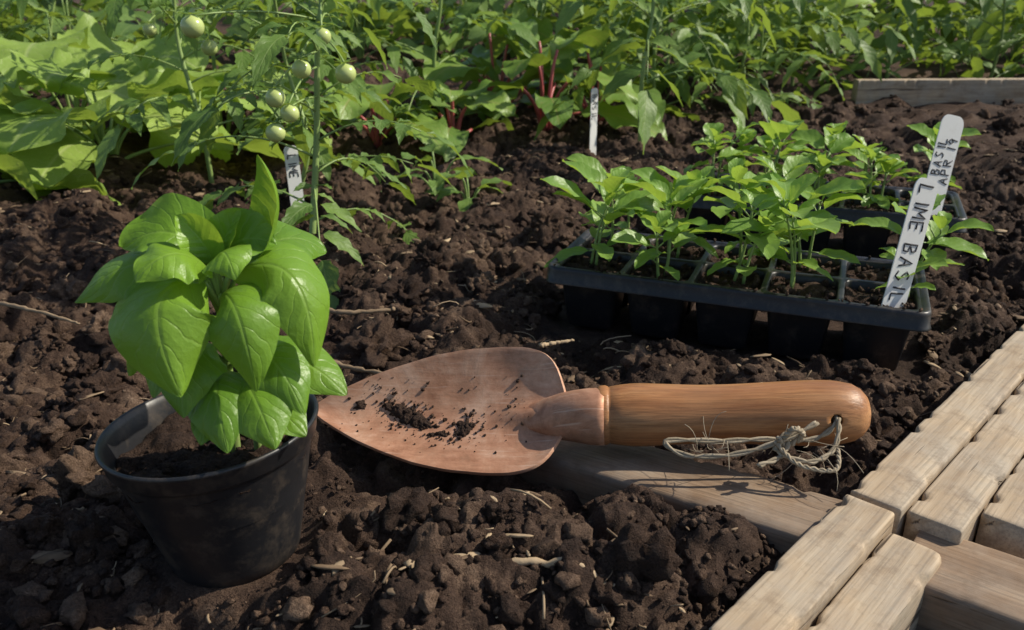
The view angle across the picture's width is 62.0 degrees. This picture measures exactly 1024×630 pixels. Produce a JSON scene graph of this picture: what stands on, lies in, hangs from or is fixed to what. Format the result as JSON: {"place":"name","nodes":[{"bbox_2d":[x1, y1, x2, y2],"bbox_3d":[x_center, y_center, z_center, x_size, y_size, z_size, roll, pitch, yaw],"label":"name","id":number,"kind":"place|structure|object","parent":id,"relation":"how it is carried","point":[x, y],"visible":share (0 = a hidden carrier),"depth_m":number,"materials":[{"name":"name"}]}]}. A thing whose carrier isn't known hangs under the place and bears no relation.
{"place":"outdoors","nodes":[
{"label":"outdoors","id":0,"kind":"place"},
{"bbox_2d":[0,0,1023,629],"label":"ground","id":1,"kind":"structure","parent":0,"point":[506,570],"depth_m":0.66,"materials":[{"name":"soil"}]},
{"bbox_2d":[2,1,25,26],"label":"leafy plant","id":2,"kind":"object","parent":1,"relation":"on","point":[5,24],"visible":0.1,"depth_m":2.74,"materials":[{"name":"green plant"}]},
{"bbox_2d":[0,0,39,42],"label":"leafy plant","id":3,"kind":"object","parent":1,"relation":"on","point":[32,3],"visible":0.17,"depth_m":2.50,"materials":[{"name":"green plant"}]},
{"bbox_2d":[0,95,121,204],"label":"lettuce plant","id":4,"kind":"object","parent":1,"relation":"on","point":[12,169],"visible":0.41,"depth_m":0.99,"materials":[{"name":"green plant"}]},
{"bbox_2d":[9,0,126,42],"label":"leafy plant","id":5,"kind":"object","parent":1,"relation":"on","point":[88,4],"visible":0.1,"depth_m":2.50,"materials":[{"name":"green plant"}]},
{"bbox_2d":[0,0,135,106],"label":"tomato plant","id":6,"kind":"object","parent":1,"relation":"on","point":[13,33],"visible":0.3,"depth_m":1.74,"materials":[{"name":"green plant"}]},
{"bbox_2d":[0,13,191,155],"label":"lettuce plant","id":7,"kind":"object","parent":1,"relation":"on","point":[86,37],"visible":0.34,"depth_m":1.40,"materials":[{"name":"green plant"}]},
{"bbox_2d":[24,0,177,44],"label":"leafy plant","id":8,"kind":"object","parent":1,"relation":"on","point":[79,15],"visible":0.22,"depth_m":2.44,"materials":[{"name":"green plant"}]},
{"bbox_2d":[0,47,312,191],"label":"lettuce plant","id":9,"kind":"object","parent":1,"relation":"on","point":[48,149],"visible":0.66,"depth_m":1.07,"materials":[{"name":"green plant"}]},
{"bbox_2d":[88,0,234,65],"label":"leafy plant","id":10,"kind":"object","parent":1,"relation":"on","point":[125,26],"visible":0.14,"depth_m":2.43,"materials":[{"name":"green plant"}]},
{"bbox_2d":[94,394,318,587],"bbox_3d":[-0.133,0.077,0.386,0.094,0.073,0.094,0,22,0],"label":"plant pot","id":11,"kind":"object","parent":1,"relation":"on","point":[210,514],"visible":0.73,"depth_m":0.36,"materials":[{"name":"black plastic"}]},
{"bbox_2d":[74,155,347,452],"bbox_3d":[-0.115,0.003,0.356,0.091,0.137,0.093,11,25,25],"label":"basil plant","id":12,"kind":"object","parent":11,"relation":"in","point":[162,281],"visible":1,"depth_m":0.33,"materials":[{"name":"green plant"}]},
{"bbox_2d":[54,0,381,191],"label":"tomato plant","id":13,"kind":"object","parent":1,"relation":"on","point":[106,146],"visible":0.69,"depth_m":1.04,"materials":[{"name":"green plant"}]},
{"bbox_2d":[131,23,338,167],"bbox_3d":[-0.450,-0.352,1.369,0.398,0.214,0.360,0,22,0],"label":"lettuce plant","id":14,"kind":"object","parent":1,"relation":"on","point":[155,47],"visible":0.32,"depth_m":1.38,"materials":[{"name":"green plant"}]},
{"bbox_2d":[105,0,369,134],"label":"tomato plant","id":15,"kind":"object","parent":1,"relation":"on","point":[207,18],"visible":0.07,"depth_m":1.55,"materials":[{"name":"green plant"}]},
{"bbox_2d":[213,0,317,59],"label":"leafy plant","id":16,"kind":"object","parent":1,"relation":"on","point":[240,33],"visible":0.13,"depth_m":2.70,"materials":[{"name":"green plant"}]},
{"bbox_2d":[284,146,303,205],"bbox_3d":[-0.246,-0.134,0.975,0.017,0.118,0.008,-13,25,-30],"label":"plant label","id":17,"kind":"object","parent":1,"relation":"on","point":[292,165],"visible":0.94,"depth_m":0.96,"materials":[{"name":"plastic"}]},
{"bbox_2d":[130,0,473,309],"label":"tomato plant","id":18,"kind":"object","parent":1,"relation":"on","point":[319,34],"visible":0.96,"depth_m":0.76,"materials":[{"name":"green plant"}]},
{"bbox_2d":[164,0,456,189],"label":"tomato plant","id":19,"kind":"object","parent":1,"relation":"on","point":[328,65],"visible":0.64,"depth_m":0.99,"materials":[{"name":"green plant"}]},
{"bbox_2d":[268,0,405,57],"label":"leafy plant","id":20,"kind":"object","parent":1,"relation":"on","point":[352,7],"visible":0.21,"depth_m":2.77,"materials":[{"name":"green plant"}]},
{"bbox_2d":[219,0,459,135],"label":"tomato plant","id":21,"kind":"object","parent":1,"relation":"on","point":[394,54],"visible":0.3,"depth_m":1.50,"materials":[{"name":"green plant"}]},
{"bbox_2d":[300,75,448,155],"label":"chard plant","id":22,"kind":"object","parent":1,"relation":"on","point":[347,110],"visible":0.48,"depth_m":1.35,"materials":[{"name":"green plant"}]},
{"bbox_2d":[311,0,439,61],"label":"leafy plant","id":23,"kind":"object","parent":1,"relation":"on","point":[384,16],"visible":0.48,"depth_m":2.68,"materials":[{"name":"green plant"}]},
{"bbox_2d":[301,0,538,142],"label":"tomato plant","id":24,"kind":"object","parent":1,"relation":"on","point":[519,11],"visible":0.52,"depth_m":1.52,"materials":[{"name":"green plant"}]},
{"bbox_2d":[391,142,502,196],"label":"young tomato plant","id":25,"kind":"object","parent":1,"relation":"on","point":[430,147],"visible":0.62,"depth_m":1.13,"materials":[{"name":"green plant"}]},
{"bbox_2d":[393,84,515,161],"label":"chard plant","id":26,"kind":"object","parent":1,"relation":"on","point":[500,102],"visible":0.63,"depth_m":1.41,"materials":[{"name":"green plant"}]},
{"bbox_2d":[390,0,531,57],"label":"leafy plant","id":27,"kind":"object","parent":1,"relation":"on","point":[401,30],"visible":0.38,"depth_m":2.79,"materials":[{"name":"green plant"}]},
{"bbox_2d":[424,168,511,211],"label":"young tomato plant","id":28,"kind":"object","parent":1,"relation":"on","point":[466,203],"visible":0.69,"depth_m":1.05,"materials":[{"name":"green plant"}]},
{"bbox_2d":[0,107,1023,629],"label":"plant debris","id":29,"kind":"object","parent":1,"relation":"on","point":[60,555],"visible":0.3,"depth_m":0.58,"materials":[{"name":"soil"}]},
{"bbox_2d":[0,0,1023,57],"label":"background foliage","id":30,"kind":"object","parent":1,"relation":"on","point":[417,38],"visible":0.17,"depth_m":3.23,"materials":[{"name":"green plant"}]},
{"bbox_2d":[0,86,1023,629],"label":"soil clods","id":31,"kind":"object","parent":1,"relation":"on","point":[374,344],"visible":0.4,"depth_m":0.56,"materials":[{"name":"brown soil"}]},
{"bbox_2d":[423,10,602,119],"bbox_3d":[0.004,-0.470,1.648,0.385,0.227,0.370,0,22,0],"label":"chard plant","id":32,"kind":"object","parent":1,"relation":"on","point":[454,69],"visible":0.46,"depth_m":1.61,"materials":[{"name":"green plant"}]},
{"bbox_2d":[467,0,602,56],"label":"leafy plant","id":33,"kind":"object","parent":1,"relation":"on","point":[476,31],"visible":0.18,"depth_m":2.46,"materials":[{"name":"green plant"}]},
{"bbox_2d":[454,17,667,140],"bbox_3d":[0.043,-0.422,1.525,0.349,0.210,0.357,-11,25,-26],"label":"chard plant","id":34,"kind":"object","parent":1,"relation":"on","point":[616,116],"visible":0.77,"depth_m":1.51,"materials":[{"name":"green plant"}]},
{"bbox_2d":[450,0,685,113],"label":"tomato plant","id":35,"kind":"object","parent":1,"relation":"on","point":[591,8],"visible":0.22,"depth_m":1.83,"materials":[{"name":"green plant"}]},
{"bbox_2d":[505,2,643,54],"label":"leafy plant","id":36,"kind":"object","parent":1,"relation":"on","point":[574,22],"visible":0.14,"depth_m":2.81,"materials":[{"name":"green plant"}]},
{"bbox_2d":[589,88,597,154],"bbox_3d":[0.131,-0.294,1.372,0.012,0.138,0.019,0,22,0],"label":"plant label","id":37,"kind":"object","parent":1,"relation":"on","point":[593,119],"visible":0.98,"depth_m":1.36,"materials":[{"name":"plastic"}]},
{"bbox_2d":[317,347,870,487],"bbox_3d":[0.034,0.056,0.464,0.312,0.049,0.074,4,22,9],"label":"garden trowel","id":38,"kind":"object","parent":1,"relation":"on","point":[499,411],"visible":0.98,"depth_m":0.46,"materials":[{"name":"orange metal"}]},
{"bbox_2d":[492,35,699,127],"bbox_3d":[0.160,-0.440,1.628,0.370,0.185,0.279,11,25,26],"label":"chard plant","id":39,"kind":"object","parent":1,"relation":"on","point":[527,77],"visible":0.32,"depth_m":1.58,"materials":[{"name":"green plant"}]},
{"bbox_2d":[522,0,762,126],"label":"tomato plant","id":40,"kind":"object","parent":1,"relation":"on","point":[739,107],"visible":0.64,"depth_m":1.61,"materials":[{"name":"green plant"}]},
{"bbox_2d":[609,0,724,63],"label":"leafy plant","id":41,"kind":"object","parent":1,"relation":"on","point":[683,21],"visible":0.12,"depth_m":2.52,"materials":[{"name":"green plant"}]},
{"bbox_2d":[534,0,807,154],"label":"tomato plant","id":42,"kind":"object","parent":1,"relation":"on","point":[647,108],"visible":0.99,"depth_m":1.25,"materials":[{"name":"green plant"}]},
{"bbox_2d":[579,0,796,81],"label":"tomato plant","id":43,"kind":"object","parent":1,"relation":"on","point":[687,43],"visible":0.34,"depth_m":1.94,"materials":[{"name":"green plant"}]},
{"bbox_2d":[628,2,812,59],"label":"leafy plant","id":44,"kind":"object","parent":1,"relation":"on","point":[802,44],"visible":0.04,"depth_m":2.54,"materials":[{"name":"green plant"}]},
{"bbox_2d":[545,228,931,371],"bbox_3d":[0.179,-0.017,0.694,0.285,0.058,0.123,8,23,20],"label":"seed tray","id":45,"kind":"object","parent":1,"relation":"on","point":[807,308],"visible":0.76,"depth_m":0.66,"materials":[{"name":"black plastic"}]},
{"bbox_2d":[540,160,659,267],"bbox_3d":[0.071,-0.082,0.693,0.083,0.086,0.090,12,25,28],"label":"basil seedling","id":46,"kind":"object","parent":45,"relation":"on","point":[607,188],"visible":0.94,"depth_m":0.69,"materials":[{"name":"green plant"}]},
{"bbox_2d":[566,153,660,245],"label":"basil seedling","id":47,"kind":"object","parent":45,"relation":"on","point":[594,163],"visible":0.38,"depth_m":0.73,"materials":[{"name":"green plant"}]},
{"bbox_2d":[611,174,712,280],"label":"basil seedling","id":48,"kind":"object","parent":45,"relation":"on","point":[685,186],"visible":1,"depth_m":0.66,"materials":[{"name":"green plant"}]},
{"bbox_2d":[630,166,735,258],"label":"basil seedling","id":49,"kind":"object","parent":45,"relation":"on","point":[648,174],"visible":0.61,"depth_m":0.70,"materials":[{"name":"green plant"}]},
{"bbox_2d":[692,158,808,257],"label":"basil seedling","id":50,"kind":"object","parent":45,"relation":"on","point":[737,170],"visible":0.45,"depth_m":0.69,"materials":[{"name":"green plant"}]},
{"bbox_2d":[689,186,817,283],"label":"basil seedling","id":51,"kind":"object","parent":45,"relation":"on","point":[768,244],"visible":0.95,"depth_m":0.63,"materials":[{"name":"green plant"}]},
{"bbox_2d":[720,174,853,288],"bbox_3d":[0.202,-0.062,0.635,0.087,0.091,0.098,13,25,28],"label":"basil seedling","id":52,"kind":"object","parent":45,"relation":"on","point":[791,189],"visible":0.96,"depth_m":0.63,"materials":[{"name":"green plant"}]},
{"bbox_2d":[721,155,865,270],"bbox_3d":[0.222,-0.081,0.691,0.103,0.085,0.091,0,22,0],"label":"basil seedling","id":53,"kind":"object","parent":45,"relation":"on","point":[795,166],"visible":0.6,"depth_m":0.68,"materials":[{"name":"green plant"}]},
{"bbox_2d":[881,178,937,307],"bbox_3d":[0.283,-0.038,0.610,0.044,0.119,0.010,-21,30,-41],"label":"plant label","id":54,"kind":"object","parent":45,"relation":"in","point":[915,227],"visible":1,"depth_m":0.60,"materials":[{"name":"plastic"}]},
{"bbox_2d":[875,247,947,298],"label":"basil seedling","id":55,"kind":"object","parent":45,"relation":"on","point":[933,261],"visible":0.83,"depth_m":0.62,"materials":[{"name":"green plant"}]},
{"bbox_2d":[849,191,993,269],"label":"basil seedling","id":56,"kind":"object","parent":45,"relation":"on","point":[937,228],"visible":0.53,"depth_m":0.65,"materials":[{"name":"green plant"}]},
{"bbox_2d":[631,0,850,116],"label":"tomato plant","id":57,"kind":"object","parent":1,"relation":"on","point":[817,34],"visible":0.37,"depth_m":1.82,"materials":[{"name":"green plant"}]},
{"bbox_2d":[656,0,881,108],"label":"tomato plant","id":58,"kind":"object","parent":1,"relation":"on","point":[869,52],"visible":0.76,"depth_m":1.71,"materials":[{"name":"green plant"}]},
{"bbox_2d":[518,324,1023,629],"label":"wooden bed frame","id":59,"kind":"object","parent":1,"relation":"on","point":[921,527],"visible":0.91,"depth_m":0.41,"materials":[{"name":"brown wood"}]},
{"bbox_2d":[720,0,843,70],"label":"leafy plant","id":60,"kind":"object","parent":1,"relation":"on","point":[809,19],"visible":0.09,"depth_m":2.46,"materials":[{"name":"green plant"}]},
{"bbox_2d":[698,0,918,98],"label":"tomato plant","id":61,"kind":"object","parent":1,"relation":"on","point":[878,19],"visible":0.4,"depth_m":1.99,"materials":[{"name":"green plant"}]},
{"bbox_2d":[674,169,966,265],"bbox_3d":[0.324,-0.107,0.916,0.285,0.058,0.123,8,23,20],"label":"seed tray","id":62,"kind":"object","parent":1,"relation":"on","point":[863,240],"visible":0.31,"depth_m":0.87,"materials":[{"name":"black plastic"}]},
{"bbox_2d":[683,122,743,194],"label":"basil seedling","id":63,"kind":"object","parent":62,"relation":"on","point":[712,131],"visible":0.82,"depth_m":0.90,"materials":[{"name":"green plant"}]},
{"bbox_2d":[690,117,759,184],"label":"basil seedling","id":64,"kind":"object","parent":62,"relation":"on","point":[744,135],"visible":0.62,"depth_m":0.94,"materials":[{"name":"green plant"}]},
{"bbox_2d":[736,119,801,175],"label":"basil seedling","id":65,"kind":"object","parent":62,"relation":"on","point":[766,140],"visible":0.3,"depth_m":0.94,"materials":[{"name":"green plant"}]},
{"bbox_2d":[740,117,810,187],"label":"basil seedling","id":66,"kind":"object","parent":62,"relation":"on","point":[783,129],"visible":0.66,"depth_m":0.88,"materials":[{"name":"green plant"}]},
{"bbox_2d":[790,132,854,206],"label":"basil seedling","id":67,"kind":"object","parent":62,"relation":"on","point":[835,143],"visible":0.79,"depth_m":0.87,"materials":[{"name":"green plant"}]},
{"bbox_2d":[791,120,867,186],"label":"basil seedling","id":68,"kind":"object","parent":62,"relation":"on","point":[815,138],"visible":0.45,"depth_m":0.92,"materials":[{"name":"green plant"}]},
{"bbox_2d":[832,134,914,196],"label":"basil seedling","id":69,"kind":"object","parent":62,"relation":"on","point":[861,164],"visible":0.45,"depth_m":0.91,"materials":[{"name":"green plant"}]},
{"bbox_2d":[842,147,920,209],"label":"basil seedling","id":70,"kind":"object","parent":62,"relation":"on","point":[889,163],"visible":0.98,"depth_m":0.85,"materials":[{"name":"green plant"}]},
{"bbox_2d":[906,122,980,188],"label":"basil seedling","id":71,"kind":"object","parent":62,"relation":"on","point":[924,130],"visible":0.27,"depth_m":0.89,"materials":[{"name":"green plant"}]},
{"bbox_2d":[927,114,963,214],"bbox_3d":[0.417,-0.130,0.834,0.051,0.129,0.012,-12,25,-27],"label":"plant label","id":72,"kind":"object","parent":62,"relation":"in","point":[945,149],"visible":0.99,"depth_m":0.83,"materials":[{"name":"plastic"}]},
{"bbox_2d":[759,0,888,64],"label":"leafy plant","id":73,"kind":"object","parent":1,"relation":"on","point":[834,7],"visible":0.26,"depth_m":2.44,"materials":[{"name":"green plant"}]},
{"bbox_2d":[771,0,900,52],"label":"leafy plant","id":74,"kind":"object","parent":1,"relation":"on","point":[861,6],"visible":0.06,"depth_m":2.66,"materials":[{"name":"green plant"}]},
{"bbox_2d":[777,0,1001,80],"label":"tomato plant","id":75,"kind":"object","parent":1,"relation":"on","point":[892,49],"visible":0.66,"depth_m":2.11,"materials":[{"name":"green plant"}]},
{"bbox_2d":[851,78,1023,106],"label":"raised bed board","id":76,"kind":"object","parent":1,"relation":"on","point":[922,91],"visible":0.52,"depth_m":1.84,"materials":[{"name":"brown wood"}]},
{"bbox_2d":[861,0,1023,77],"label":"tomato plant","id":77,"kind":"object","parent":1,"relation":"on","point":[927,23],"visible":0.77,"depth_m":2.17,"materials":[{"name":"green plant"}]},
{"bbox_2d":[899,0,1023,67],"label":"leafy plant","id":78,"kind":"object","parent":1,"relation":"on","point":[989,53],"visible":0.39,"depth_m":2.49,"materials":[{"name":"green plant"}]},
{"bbox_2d":[933,6,1023,61],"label":"leafy plant","id":79,"kind":"object","parent":1,"relation":"on","point":[1014,49],"visible":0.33,"depth_m":2.76,"materials":[{"name":"green plant"}]},
{"bbox_2d":[941,0,1023,77],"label":"tomato plant","id":80,"kind":"object","parent":1,"relation":"on","point":[985,27],"visible":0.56,"depth_m":2.30,"materials":[{"name":"green plant"}]},
{"bbox_2d":[954,11,1021,50],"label":"leafy plant","id":81,"kind":"object","parent":1,"relation":"on","point":[988,36],"visible":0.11,"depth_m":2.76,"materials":[{"name":"green plant"}]}
]}

